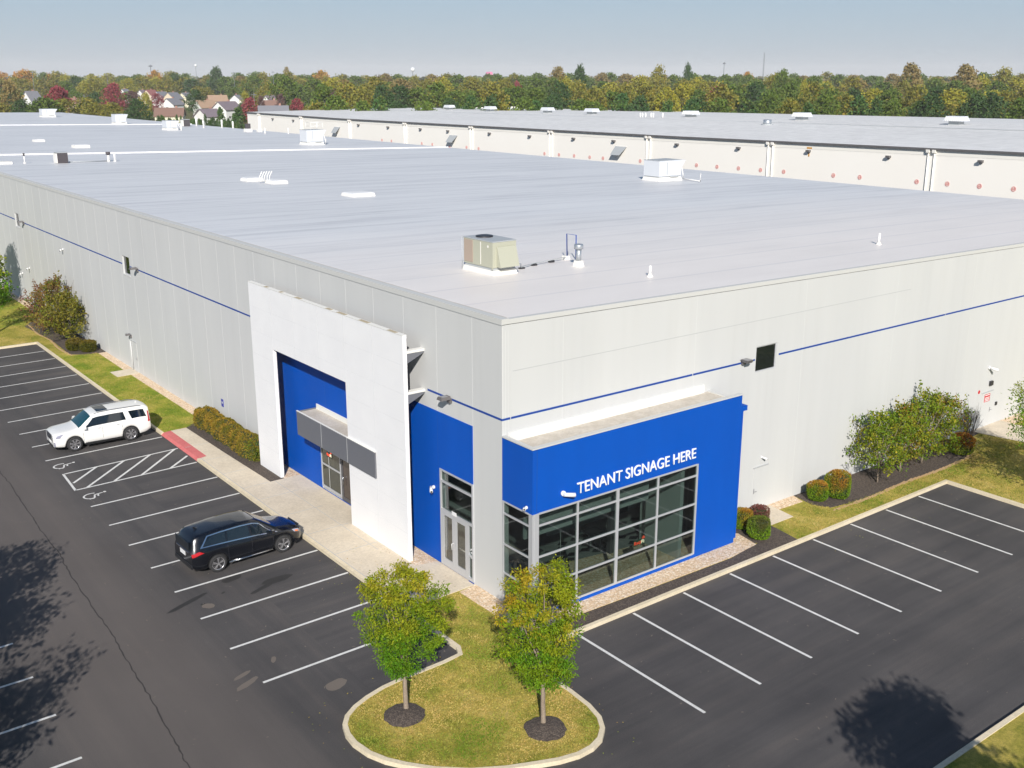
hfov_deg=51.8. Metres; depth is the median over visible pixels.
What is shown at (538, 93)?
tree
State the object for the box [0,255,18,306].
tree
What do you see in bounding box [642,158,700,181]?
rooftop unit
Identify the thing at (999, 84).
tree
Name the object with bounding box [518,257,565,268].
gas line
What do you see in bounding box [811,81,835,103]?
tree
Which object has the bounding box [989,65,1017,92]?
tree
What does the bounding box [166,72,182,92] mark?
tree
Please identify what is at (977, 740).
front kerb
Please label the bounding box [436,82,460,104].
tree
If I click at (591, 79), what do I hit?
tree
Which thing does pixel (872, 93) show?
tree
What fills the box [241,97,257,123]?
tree
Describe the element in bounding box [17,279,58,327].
shrub
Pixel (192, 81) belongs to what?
tree
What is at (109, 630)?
asphalt cracks
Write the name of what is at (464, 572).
door
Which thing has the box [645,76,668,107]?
tree
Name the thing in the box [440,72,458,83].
tree
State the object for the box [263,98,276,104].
house
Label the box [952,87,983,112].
tree
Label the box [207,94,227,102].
house
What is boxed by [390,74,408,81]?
tree
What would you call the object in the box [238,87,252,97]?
tree
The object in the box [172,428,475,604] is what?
sidewalk
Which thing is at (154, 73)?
tree
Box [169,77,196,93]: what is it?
tree
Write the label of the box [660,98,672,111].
pine tree
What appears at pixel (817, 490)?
boxwood
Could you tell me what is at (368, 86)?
tree
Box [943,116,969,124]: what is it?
roof ventilator
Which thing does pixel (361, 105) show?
tree
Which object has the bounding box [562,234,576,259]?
conduit riser
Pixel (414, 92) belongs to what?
tree
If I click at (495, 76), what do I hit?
tree
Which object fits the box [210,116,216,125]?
tree
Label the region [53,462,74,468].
accessible symbol
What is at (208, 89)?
tree
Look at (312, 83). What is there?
tree
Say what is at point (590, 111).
roof ventilator
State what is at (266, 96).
house
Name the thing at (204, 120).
tree
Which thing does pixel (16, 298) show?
gravel strip
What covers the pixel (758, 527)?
boxwood
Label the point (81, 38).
sky
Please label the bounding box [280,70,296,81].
tree
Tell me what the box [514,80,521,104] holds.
tree
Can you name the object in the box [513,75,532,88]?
tree
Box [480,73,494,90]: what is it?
tree
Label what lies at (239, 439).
hedge
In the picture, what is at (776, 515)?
concrete pad
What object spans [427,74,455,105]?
tree
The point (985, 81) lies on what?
tree
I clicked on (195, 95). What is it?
tree
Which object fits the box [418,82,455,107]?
tree
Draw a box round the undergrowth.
[1,97,1000,128]
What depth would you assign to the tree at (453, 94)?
402.09 m
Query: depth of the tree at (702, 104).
316.42 m
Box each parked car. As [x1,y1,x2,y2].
[46,399,150,450]
[175,510,300,571]
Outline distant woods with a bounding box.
[1,74,1015,91]
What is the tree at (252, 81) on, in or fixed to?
on the ground at (189, 115)
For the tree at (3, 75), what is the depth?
918.30 m
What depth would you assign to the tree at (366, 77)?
906.17 m
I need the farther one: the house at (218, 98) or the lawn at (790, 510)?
the house at (218, 98)
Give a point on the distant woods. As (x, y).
(480, 77)
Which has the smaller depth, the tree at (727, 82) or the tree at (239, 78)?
the tree at (727, 82)
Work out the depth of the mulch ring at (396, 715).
33.44 m
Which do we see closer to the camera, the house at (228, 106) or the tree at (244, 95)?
the house at (228, 106)
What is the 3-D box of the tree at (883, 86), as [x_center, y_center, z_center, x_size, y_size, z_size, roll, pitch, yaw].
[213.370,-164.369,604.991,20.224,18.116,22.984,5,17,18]
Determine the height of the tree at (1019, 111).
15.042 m
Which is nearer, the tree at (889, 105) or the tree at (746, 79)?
the tree at (889, 105)
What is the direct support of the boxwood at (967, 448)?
on the planting bed at (862, 482)
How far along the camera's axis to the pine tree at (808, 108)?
308.72 m
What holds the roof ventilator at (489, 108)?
on the warehouse at (980, 156)
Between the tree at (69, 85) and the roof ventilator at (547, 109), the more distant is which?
the tree at (69, 85)
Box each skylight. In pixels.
[32,139,44,141]
[71,144,89,147]
[240,177,263,181]
[259,171,287,183]
[341,191,374,196]
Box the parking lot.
[0,344,1023,767]
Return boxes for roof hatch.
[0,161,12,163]
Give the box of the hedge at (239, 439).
[193,405,259,461]
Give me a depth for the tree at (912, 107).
331.08 m
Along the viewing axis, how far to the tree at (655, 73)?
613.61 m
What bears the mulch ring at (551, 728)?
on the lawn at (790, 510)
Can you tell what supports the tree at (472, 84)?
on the ground at (189, 115)
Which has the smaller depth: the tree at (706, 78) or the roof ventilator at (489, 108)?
the roof ventilator at (489, 108)
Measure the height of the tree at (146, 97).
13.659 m
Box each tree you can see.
[0,72,8,90]
[0,79,25,111]
[0,89,11,104]
[0,101,14,112]
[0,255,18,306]
[5,76,26,92]
[7,98,36,111]
[11,68,40,92]
[15,78,38,92]
[23,102,44,111]
[24,97,66,111]
[30,78,49,96]
[33,71,49,94]
[40,77,65,92]
[43,85,75,108]
[46,71,62,87]
[47,97,79,113]
[58,81,76,96]
[60,72,72,87]
[64,76,83,96]
[67,97,99,115]
[68,91,85,99]
[69,75,85,86]
[75,80,95,91]
[78,80,105,96]
[79,101,109,115]
[83,78,107,100]
[84,73,102,82]
[88,90,100,112]
[97,81,122,89]
[98,85,109,115]
[99,82,126,111]
[99,102,127,116]
[100,73,124,85]
[112,75,129,87]
[116,91,138,113]
[118,78,138,92]
[122,90,145,114]
[123,98,153,119]
[126,75,157,91]
[127,74,145,91]
[138,92,153,117]
[143,76,169,91]
[146,70,166,89]
[150,92,164,111]
[157,76,178,91]
[162,70,179,82]
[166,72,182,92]
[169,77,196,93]
[179,73,193,92]
[180,78,206,96]
[183,88,204,113]
[190,85,209,99]
[199,74,209,84]
[200,86,214,98]
[202,113,208,125]
[205,79,225,94]
[206,65,227,93]
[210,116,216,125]
[215,76,235,94]
[216,106,225,126]
[223,79,240,95]
[226,117,230,127]
[227,87,242,99]
[229,72,245,82]
[231,107,247,128]
[234,75,245,82]
[236,78,256,94]
[236,117,241,128]
[238,76,263,102]
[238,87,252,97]
[239,91,249,116]
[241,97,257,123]
[246,71,263,78]
[253,81,281,105]
[254,71,271,83]
[254,85,269,99]
[257,96,264,110]
[264,74,303,110]
[264,76,278,85]
[276,93,286,104]
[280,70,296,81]
[282,83,309,106]
[290,98,304,110]
[297,78,314,93]
[301,78,325,105]
[302,100,330,109]
[306,83,337,109]
[311,70,329,79]
[314,75,331,86]
[315,77,342,106]
[318,94,349,109]
[333,73,354,84]
[335,82,360,108]
[337,80,355,105]
[347,75,368,87]
[349,85,373,108]
[350,100,372,110]
[351,558,459,708]
[355,83,374,100]
[356,75,369,89]
[366,75,390,107]
[370,95,389,110]
[371,82,395,106]
[376,73,393,85]
[386,83,415,107]
[388,78,417,99]
[389,101,406,107]
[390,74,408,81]
[404,87,435,107]
[408,75,421,100]
[411,78,434,104]
[411,100,435,110]
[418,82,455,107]
[424,73,440,83]
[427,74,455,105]
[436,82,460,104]
[436,90,467,107]
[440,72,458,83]
[440,98,464,108]
[447,74,466,91]
[455,89,483,107]
[458,76,483,96]
[463,95,480,109]
[477,93,501,110]
[478,79,493,103]
[479,81,509,106]
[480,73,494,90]
[487,73,505,91]
[490,554,587,722]
[494,101,512,110]
[496,77,513,97]
[496,86,520,105]
[505,72,527,86]
[505,85,532,106]
[507,96,537,110]
[512,80,528,91]
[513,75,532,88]
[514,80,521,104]
[517,86,553,107]
[523,77,549,97]
[524,72,547,87]
[531,99,542,110]
[539,77,561,104]
[542,92,562,109]
[543,81,575,108]
[547,66,567,94]
[553,76,575,106]
[564,72,576,80]
[566,81,589,106]
[569,99,590,110]
[571,79,591,99]
[572,63,589,92]
[573,75,597,96]
[576,85,609,109]
[581,100,607,110]
[590,81,620,108]
[591,81,611,92]
[594,73,608,94]
[598,90,628,109]
[603,72,620,86]
[611,92,630,110]
[613,73,635,85]
[614,81,637,109]
[628,75,650,109]
[628,93,649,110]
[632,82,662,110]
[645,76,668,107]
[649,64,670,107]
[652,86,682,111]
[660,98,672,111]
[661,73,679,96]
[670,79,693,110]
[674,79,694,111]
[680,62,692,83]
[682,98,701,111]
[683,75,709,107]
[683,89,708,111]
[686,73,699,97]
[692,95,713,111]
[697,80,715,106]
[698,80,738,112]
[700,74,719,84]
[704,97,733,112]
[713,83,757,112]
[718,74,735,83]
[720,80,733,110]
[731,74,744,84]
[733,81,772,112]
[736,73,752,88]
[739,100,757,112]
[742,77,768,105]
[754,91,784,113]
[756,87,795,113]
[763,74,783,90]
[769,68,793,96]
[775,97,801,113]
[779,82,805,112]
[784,77,815,109]
[789,72,802,95]
[795,80,825,110]
[798,79,808,110]
[802,100,815,114]
[804,75,828,98]
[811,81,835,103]
[811,93,842,114]
[812,87,852,113]
[817,71,839,86]
[827,92,857,114]
[828,74,849,90]
[834,74,868,97]
[840,87,870,107]
[845,95,871,115]
[849,79,870,91]
[859,75,883,89]
[861,88,890,114]
[866,96,883,115]
[867,88,908,114]
[870,82,893,92]
[875,98,909,116]
[882,73,902,92]
[888,80,912,103]
[892,62,923,103]
[897,84,935,114]
[903,100,936,116]
[906,91,949,116]
[918,73,930,94]
[921,84,949,112]
[922,78,948,93]
[925,75,946,84]
[933,88,970,114]
[939,79,970,106]
[940,100,969,116]
[949,63,981,91]
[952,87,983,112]
[955,91,991,117]
[970,90,1006,117]
[971,74,991,95]
[971,91,1011,118]
[978,72,993,92]
[981,80,1014,109]
[988,88,1020,118]
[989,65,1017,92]
[1000,97,1023,118]
[1001,377,1023,448]
[1005,77,1023,110]
[1007,89,1023,118]
[1015,73,1023,95]
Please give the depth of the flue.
49.30 m
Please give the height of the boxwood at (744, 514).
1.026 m
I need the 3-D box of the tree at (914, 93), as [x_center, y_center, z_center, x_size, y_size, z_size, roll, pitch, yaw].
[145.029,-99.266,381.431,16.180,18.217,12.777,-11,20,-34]
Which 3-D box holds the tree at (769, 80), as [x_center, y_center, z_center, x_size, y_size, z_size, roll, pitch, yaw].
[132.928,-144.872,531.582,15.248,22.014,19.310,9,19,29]
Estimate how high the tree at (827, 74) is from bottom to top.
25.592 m
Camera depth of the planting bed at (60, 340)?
82.26 m
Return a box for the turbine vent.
[761,119,772,124]
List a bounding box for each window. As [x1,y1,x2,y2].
[123,256,130,276]
[502,464,698,612]
[755,343,776,371]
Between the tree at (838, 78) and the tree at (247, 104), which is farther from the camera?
the tree at (838, 78)
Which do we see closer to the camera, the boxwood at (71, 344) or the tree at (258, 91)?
the boxwood at (71, 344)
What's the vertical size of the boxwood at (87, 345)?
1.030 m
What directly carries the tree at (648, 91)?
on the ground at (189, 115)
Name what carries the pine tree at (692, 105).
on the ground at (189, 115)
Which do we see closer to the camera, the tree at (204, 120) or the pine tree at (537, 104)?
the pine tree at (537, 104)
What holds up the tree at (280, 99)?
on the ground at (189, 115)
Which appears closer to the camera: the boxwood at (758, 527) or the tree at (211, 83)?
the boxwood at (758, 527)
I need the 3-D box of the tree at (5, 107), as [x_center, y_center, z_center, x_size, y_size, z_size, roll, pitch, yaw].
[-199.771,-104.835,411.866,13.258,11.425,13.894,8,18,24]
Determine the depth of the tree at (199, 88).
731.85 m
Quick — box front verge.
[944,713,1023,767]
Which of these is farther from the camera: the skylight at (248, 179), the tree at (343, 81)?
the tree at (343, 81)
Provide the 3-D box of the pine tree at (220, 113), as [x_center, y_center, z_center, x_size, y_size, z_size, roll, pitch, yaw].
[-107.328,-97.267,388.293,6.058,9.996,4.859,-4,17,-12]
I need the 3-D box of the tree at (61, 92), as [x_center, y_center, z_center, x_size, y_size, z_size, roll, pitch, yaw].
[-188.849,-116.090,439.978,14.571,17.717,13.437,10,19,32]
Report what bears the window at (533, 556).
in the warehouse at (392, 372)
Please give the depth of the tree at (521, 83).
543.78 m
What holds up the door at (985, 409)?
in the warehouse at (392, 372)
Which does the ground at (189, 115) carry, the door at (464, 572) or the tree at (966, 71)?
the tree at (966, 71)
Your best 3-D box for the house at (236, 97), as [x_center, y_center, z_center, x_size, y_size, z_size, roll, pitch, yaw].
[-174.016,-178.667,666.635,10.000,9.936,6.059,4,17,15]
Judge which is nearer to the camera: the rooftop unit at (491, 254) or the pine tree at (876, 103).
the rooftop unit at (491, 254)
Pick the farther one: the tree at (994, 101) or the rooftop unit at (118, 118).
the tree at (994, 101)
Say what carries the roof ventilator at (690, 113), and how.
on the warehouse at (980, 156)
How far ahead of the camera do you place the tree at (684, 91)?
397.82 m
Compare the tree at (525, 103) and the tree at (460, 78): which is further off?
the tree at (460, 78)
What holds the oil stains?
on the parking lot
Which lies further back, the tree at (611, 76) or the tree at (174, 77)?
the tree at (174, 77)
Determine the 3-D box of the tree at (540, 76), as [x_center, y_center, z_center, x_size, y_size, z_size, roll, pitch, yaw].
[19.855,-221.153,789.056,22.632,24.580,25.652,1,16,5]
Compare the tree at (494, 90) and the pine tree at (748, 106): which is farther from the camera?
the tree at (494, 90)
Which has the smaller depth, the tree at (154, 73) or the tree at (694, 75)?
the tree at (694, 75)
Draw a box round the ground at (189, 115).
[132,97,868,126]
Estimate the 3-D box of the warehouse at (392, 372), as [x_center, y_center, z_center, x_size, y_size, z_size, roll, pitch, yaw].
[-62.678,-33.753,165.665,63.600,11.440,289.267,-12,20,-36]
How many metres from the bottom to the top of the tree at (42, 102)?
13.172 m
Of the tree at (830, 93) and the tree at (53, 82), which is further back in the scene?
the tree at (53, 82)
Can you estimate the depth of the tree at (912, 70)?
535.22 m
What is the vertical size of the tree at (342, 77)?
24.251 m
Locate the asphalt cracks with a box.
[0,471,189,767]
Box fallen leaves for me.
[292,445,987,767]
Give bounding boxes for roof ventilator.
[444,105,455,109]
[484,106,496,111]
[540,107,554,112]
[583,108,599,114]
[682,111,699,116]
[791,112,812,119]
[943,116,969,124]
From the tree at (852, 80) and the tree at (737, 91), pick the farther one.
the tree at (852, 80)
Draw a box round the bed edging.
[28,325,977,510]
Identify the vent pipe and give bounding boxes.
[647,265,652,276]
[876,233,881,244]
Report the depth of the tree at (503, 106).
299.75 m
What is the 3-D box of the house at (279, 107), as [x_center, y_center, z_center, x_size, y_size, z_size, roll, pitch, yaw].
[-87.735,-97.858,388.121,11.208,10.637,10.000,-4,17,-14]
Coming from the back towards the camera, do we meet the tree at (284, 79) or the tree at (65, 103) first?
the tree at (284, 79)
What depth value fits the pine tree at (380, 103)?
304.87 m
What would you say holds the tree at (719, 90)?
on the ground at (189, 115)
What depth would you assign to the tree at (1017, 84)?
568.79 m
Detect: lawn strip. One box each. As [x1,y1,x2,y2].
[0,295,33,327]
[56,353,193,431]
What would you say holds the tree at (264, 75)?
on the ground at (189, 115)
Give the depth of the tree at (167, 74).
979.04 m
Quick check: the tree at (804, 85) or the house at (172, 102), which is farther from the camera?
the house at (172, 102)
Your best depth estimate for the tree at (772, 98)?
331.94 m
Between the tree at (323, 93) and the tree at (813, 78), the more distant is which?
the tree at (813, 78)
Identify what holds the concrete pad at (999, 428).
on the lawn at (790, 510)
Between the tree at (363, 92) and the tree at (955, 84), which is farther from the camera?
the tree at (955, 84)
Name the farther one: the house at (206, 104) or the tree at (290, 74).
the tree at (290, 74)
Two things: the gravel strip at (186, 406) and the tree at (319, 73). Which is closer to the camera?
the gravel strip at (186, 406)
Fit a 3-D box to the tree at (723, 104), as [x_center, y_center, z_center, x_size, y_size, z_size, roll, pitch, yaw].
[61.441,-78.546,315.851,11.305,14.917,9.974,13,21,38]
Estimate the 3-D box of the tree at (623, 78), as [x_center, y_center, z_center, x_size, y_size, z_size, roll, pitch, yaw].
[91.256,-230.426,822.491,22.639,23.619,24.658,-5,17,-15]
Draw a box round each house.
[22,89,40,104]
[142,89,156,103]
[150,90,166,107]
[153,106,186,120]
[161,97,184,107]
[163,91,183,101]
[180,91,193,107]
[192,98,215,114]
[192,107,218,124]
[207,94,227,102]
[212,100,239,120]
[229,93,242,103]
[257,103,288,111]
[262,94,280,102]
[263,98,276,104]
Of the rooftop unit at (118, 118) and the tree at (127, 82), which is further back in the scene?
the tree at (127, 82)
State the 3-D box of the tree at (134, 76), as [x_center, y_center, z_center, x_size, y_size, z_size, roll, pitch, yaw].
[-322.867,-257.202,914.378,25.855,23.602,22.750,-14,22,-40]
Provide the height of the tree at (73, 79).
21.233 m
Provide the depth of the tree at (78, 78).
973.32 m
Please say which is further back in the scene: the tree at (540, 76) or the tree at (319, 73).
the tree at (319, 73)
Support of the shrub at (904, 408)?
on the planting bed at (862, 482)
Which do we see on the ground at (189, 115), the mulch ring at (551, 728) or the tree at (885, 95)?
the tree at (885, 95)
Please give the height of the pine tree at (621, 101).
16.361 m
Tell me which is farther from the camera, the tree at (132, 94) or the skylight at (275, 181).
the tree at (132, 94)
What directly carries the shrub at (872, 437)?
on the planting bed at (862, 482)
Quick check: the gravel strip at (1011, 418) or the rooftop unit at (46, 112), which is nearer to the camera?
the gravel strip at (1011, 418)
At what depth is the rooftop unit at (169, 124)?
190.11 m
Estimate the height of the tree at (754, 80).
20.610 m
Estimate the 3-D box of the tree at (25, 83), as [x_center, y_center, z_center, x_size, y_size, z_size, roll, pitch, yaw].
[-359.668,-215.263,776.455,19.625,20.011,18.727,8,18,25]
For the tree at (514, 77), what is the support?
on the ground at (189, 115)
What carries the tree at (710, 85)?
on the ground at (189, 115)
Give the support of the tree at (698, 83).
on the ground at (189, 115)
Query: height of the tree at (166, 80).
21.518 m
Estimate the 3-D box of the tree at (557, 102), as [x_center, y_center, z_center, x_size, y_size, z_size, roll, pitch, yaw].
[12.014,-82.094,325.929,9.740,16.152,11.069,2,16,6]
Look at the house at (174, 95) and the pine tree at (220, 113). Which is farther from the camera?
the house at (174, 95)
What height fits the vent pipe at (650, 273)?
0.520 m
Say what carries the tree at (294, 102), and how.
on the ground at (189, 115)
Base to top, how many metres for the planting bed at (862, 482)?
0.020 m
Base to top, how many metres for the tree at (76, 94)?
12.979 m
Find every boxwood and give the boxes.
[65,337,81,350]
[79,339,96,351]
[736,507,753,529]
[746,515,770,539]
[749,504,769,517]
[806,479,828,501]
[824,469,851,498]
[949,431,975,455]
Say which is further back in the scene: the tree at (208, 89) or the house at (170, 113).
the tree at (208, 89)
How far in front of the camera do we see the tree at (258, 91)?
739.93 m
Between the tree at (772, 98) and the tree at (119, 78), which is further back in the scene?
the tree at (119, 78)
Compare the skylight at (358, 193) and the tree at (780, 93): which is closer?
the skylight at (358, 193)
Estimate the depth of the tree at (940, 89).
413.28 m
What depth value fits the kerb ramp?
58.23 m
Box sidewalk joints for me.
[185,443,405,605]
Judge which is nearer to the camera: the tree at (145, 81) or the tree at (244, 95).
the tree at (244, 95)
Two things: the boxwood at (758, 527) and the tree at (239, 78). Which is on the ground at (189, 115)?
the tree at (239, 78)
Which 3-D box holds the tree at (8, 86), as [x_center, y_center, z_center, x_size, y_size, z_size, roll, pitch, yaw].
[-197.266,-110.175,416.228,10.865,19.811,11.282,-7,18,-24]
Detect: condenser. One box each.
[53,151,68,162]
[180,119,189,125]
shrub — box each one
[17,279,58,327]
[23,270,74,335]
[36,286,88,337]
[845,405,917,481]
[868,395,941,471]
[894,380,961,462]
[918,389,974,455]
[962,404,981,435]
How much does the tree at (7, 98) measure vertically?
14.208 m
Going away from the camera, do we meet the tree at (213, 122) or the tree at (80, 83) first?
the tree at (213, 122)
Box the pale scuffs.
[11,482,1023,765]
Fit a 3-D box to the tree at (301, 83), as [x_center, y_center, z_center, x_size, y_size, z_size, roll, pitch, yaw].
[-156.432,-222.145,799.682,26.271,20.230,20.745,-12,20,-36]
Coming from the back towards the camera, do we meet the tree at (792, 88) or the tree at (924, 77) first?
the tree at (924, 77)
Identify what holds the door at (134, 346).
in the warehouse at (392, 372)
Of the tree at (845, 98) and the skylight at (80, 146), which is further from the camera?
the tree at (845, 98)
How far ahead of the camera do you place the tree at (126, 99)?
540.66 m
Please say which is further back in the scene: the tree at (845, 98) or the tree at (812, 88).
the tree at (812, 88)
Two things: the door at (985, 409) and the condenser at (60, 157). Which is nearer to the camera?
the door at (985, 409)
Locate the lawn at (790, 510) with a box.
[0,310,1023,767]
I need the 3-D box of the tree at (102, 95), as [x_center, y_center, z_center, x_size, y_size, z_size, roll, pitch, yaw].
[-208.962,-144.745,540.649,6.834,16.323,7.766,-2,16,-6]
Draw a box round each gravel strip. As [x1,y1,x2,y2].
[1,287,48,318]
[99,352,130,369]
[132,373,195,413]
[284,464,299,477]
[410,546,437,565]
[460,532,755,631]
[769,496,802,508]
[1001,413,1023,423]
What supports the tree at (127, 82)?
on the ground at (189, 115)
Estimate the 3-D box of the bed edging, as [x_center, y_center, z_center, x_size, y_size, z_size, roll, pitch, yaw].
[-9.558,0.880,66.806,71.864,0.026,13.191,7,18,23]
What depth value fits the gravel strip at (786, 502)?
50.35 m
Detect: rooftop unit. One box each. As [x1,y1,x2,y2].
[39,109,56,116]
[111,114,127,123]
[162,120,180,129]
[299,122,325,144]
[461,234,519,275]
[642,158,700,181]
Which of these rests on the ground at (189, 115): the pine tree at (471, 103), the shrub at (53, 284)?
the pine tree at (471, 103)
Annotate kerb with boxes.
[0,342,1023,767]
[933,706,1023,767]
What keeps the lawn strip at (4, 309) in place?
on the lawn at (790, 510)
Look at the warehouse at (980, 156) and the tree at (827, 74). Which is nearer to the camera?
the warehouse at (980, 156)
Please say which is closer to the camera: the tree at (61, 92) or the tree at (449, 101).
the tree at (449, 101)
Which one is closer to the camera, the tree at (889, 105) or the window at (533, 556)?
the window at (533, 556)
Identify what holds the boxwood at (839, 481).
on the planting bed at (862, 482)
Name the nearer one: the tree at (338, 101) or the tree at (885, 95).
the tree at (338, 101)
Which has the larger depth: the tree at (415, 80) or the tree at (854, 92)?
the tree at (415, 80)
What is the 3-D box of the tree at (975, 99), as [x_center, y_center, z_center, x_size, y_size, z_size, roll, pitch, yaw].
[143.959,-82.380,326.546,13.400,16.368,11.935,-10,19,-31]
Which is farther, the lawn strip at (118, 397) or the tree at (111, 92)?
the tree at (111, 92)
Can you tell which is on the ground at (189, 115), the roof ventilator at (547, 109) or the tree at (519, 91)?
the tree at (519, 91)
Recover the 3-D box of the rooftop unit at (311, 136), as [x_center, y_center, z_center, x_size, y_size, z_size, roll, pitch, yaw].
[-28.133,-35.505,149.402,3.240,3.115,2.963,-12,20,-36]
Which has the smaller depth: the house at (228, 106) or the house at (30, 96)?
the house at (228, 106)
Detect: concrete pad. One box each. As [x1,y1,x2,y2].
[110,368,138,376]
[763,504,792,524]
[974,420,1023,441]
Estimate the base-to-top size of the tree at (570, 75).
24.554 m
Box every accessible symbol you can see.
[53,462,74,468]
[83,491,105,498]
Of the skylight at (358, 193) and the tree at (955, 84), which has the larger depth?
the tree at (955, 84)
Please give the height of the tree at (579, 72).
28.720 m
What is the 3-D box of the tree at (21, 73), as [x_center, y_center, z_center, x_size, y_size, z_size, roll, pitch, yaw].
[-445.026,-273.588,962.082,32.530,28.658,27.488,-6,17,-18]
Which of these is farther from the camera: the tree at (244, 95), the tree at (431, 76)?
the tree at (431, 76)
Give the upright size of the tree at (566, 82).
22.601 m
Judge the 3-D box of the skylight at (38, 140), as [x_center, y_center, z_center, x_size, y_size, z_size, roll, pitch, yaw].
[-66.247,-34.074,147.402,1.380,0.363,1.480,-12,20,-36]
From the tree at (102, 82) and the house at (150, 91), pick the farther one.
the tree at (102, 82)
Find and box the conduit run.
[69,160,106,162]
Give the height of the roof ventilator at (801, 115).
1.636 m
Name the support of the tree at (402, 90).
on the ground at (189, 115)
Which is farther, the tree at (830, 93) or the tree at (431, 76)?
the tree at (431, 76)
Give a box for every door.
[131,340,138,371]
[341,459,350,504]
[442,511,454,570]
[454,517,467,578]
[752,463,768,504]
[978,390,992,427]
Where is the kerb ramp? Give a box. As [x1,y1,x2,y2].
[162,431,205,460]
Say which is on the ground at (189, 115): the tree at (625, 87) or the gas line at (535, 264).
the tree at (625, 87)
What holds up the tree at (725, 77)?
on the ground at (189, 115)
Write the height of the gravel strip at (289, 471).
0.020 m
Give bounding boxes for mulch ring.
[384,703,424,727]
[524,716,566,741]
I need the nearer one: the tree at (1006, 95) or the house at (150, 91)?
the tree at (1006, 95)
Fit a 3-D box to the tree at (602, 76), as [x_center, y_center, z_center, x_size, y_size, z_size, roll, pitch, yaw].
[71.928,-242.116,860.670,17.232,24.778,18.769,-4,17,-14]
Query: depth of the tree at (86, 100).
423.96 m
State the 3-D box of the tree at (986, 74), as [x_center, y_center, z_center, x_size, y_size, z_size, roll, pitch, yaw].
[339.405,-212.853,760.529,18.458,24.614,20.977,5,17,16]
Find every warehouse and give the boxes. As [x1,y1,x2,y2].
[0,112,1023,619]
[246,107,1023,199]
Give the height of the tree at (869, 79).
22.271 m
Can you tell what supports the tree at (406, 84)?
on the ground at (189, 115)
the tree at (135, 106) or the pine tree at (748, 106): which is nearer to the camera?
the pine tree at (748, 106)
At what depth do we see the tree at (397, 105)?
331.04 m
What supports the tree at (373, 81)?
on the ground at (189, 115)
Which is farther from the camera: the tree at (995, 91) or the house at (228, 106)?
the house at (228, 106)
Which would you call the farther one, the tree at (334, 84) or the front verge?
the tree at (334, 84)
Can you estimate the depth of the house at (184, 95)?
710.86 m
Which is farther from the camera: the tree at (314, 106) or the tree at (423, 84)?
the tree at (423, 84)
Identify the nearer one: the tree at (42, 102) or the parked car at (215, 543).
the parked car at (215, 543)
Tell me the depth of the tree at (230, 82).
814.71 m
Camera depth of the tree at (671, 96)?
375.63 m
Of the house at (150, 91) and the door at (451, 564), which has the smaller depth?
the door at (451, 564)
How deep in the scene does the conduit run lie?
110.34 m
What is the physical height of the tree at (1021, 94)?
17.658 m
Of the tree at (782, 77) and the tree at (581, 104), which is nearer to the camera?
the tree at (581, 104)
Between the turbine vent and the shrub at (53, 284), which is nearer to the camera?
the shrub at (53, 284)
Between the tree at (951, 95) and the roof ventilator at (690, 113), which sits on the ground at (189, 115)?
the tree at (951, 95)
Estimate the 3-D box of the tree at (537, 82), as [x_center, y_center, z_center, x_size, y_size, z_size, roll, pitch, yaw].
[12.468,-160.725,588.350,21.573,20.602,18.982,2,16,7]
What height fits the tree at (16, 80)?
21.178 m
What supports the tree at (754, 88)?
on the ground at (189, 115)
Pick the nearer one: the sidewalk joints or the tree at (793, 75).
the sidewalk joints
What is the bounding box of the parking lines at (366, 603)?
[0,351,1023,767]
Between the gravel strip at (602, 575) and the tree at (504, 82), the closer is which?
the gravel strip at (602, 575)
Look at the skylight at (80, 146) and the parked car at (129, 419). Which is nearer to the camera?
the parked car at (129, 419)
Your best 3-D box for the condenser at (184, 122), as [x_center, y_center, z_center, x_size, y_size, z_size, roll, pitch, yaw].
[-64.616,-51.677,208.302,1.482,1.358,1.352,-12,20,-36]
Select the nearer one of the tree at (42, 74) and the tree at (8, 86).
the tree at (8, 86)
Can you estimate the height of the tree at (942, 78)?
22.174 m
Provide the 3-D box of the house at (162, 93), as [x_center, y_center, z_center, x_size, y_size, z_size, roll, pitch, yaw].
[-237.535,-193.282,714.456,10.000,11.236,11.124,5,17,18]
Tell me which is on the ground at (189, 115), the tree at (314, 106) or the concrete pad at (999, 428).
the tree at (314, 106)
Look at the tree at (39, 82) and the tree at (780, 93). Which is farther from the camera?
the tree at (39, 82)
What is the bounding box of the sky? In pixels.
[0,0,1023,77]
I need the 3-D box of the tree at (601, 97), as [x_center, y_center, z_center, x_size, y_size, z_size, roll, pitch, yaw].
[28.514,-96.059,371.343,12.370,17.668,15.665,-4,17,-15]
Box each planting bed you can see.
[25,321,105,354]
[187,424,283,481]
[518,526,796,648]
[794,431,978,507]
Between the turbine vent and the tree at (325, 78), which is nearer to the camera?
the turbine vent
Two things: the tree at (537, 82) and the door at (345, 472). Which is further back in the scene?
the tree at (537, 82)
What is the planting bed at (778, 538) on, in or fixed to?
on the lawn at (790, 510)
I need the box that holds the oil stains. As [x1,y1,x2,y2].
[168,574,292,612]
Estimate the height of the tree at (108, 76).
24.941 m
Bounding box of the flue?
[573,243,583,266]
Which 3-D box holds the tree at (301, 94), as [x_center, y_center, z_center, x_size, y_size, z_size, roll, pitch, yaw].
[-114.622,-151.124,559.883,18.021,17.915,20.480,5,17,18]
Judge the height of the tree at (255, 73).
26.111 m

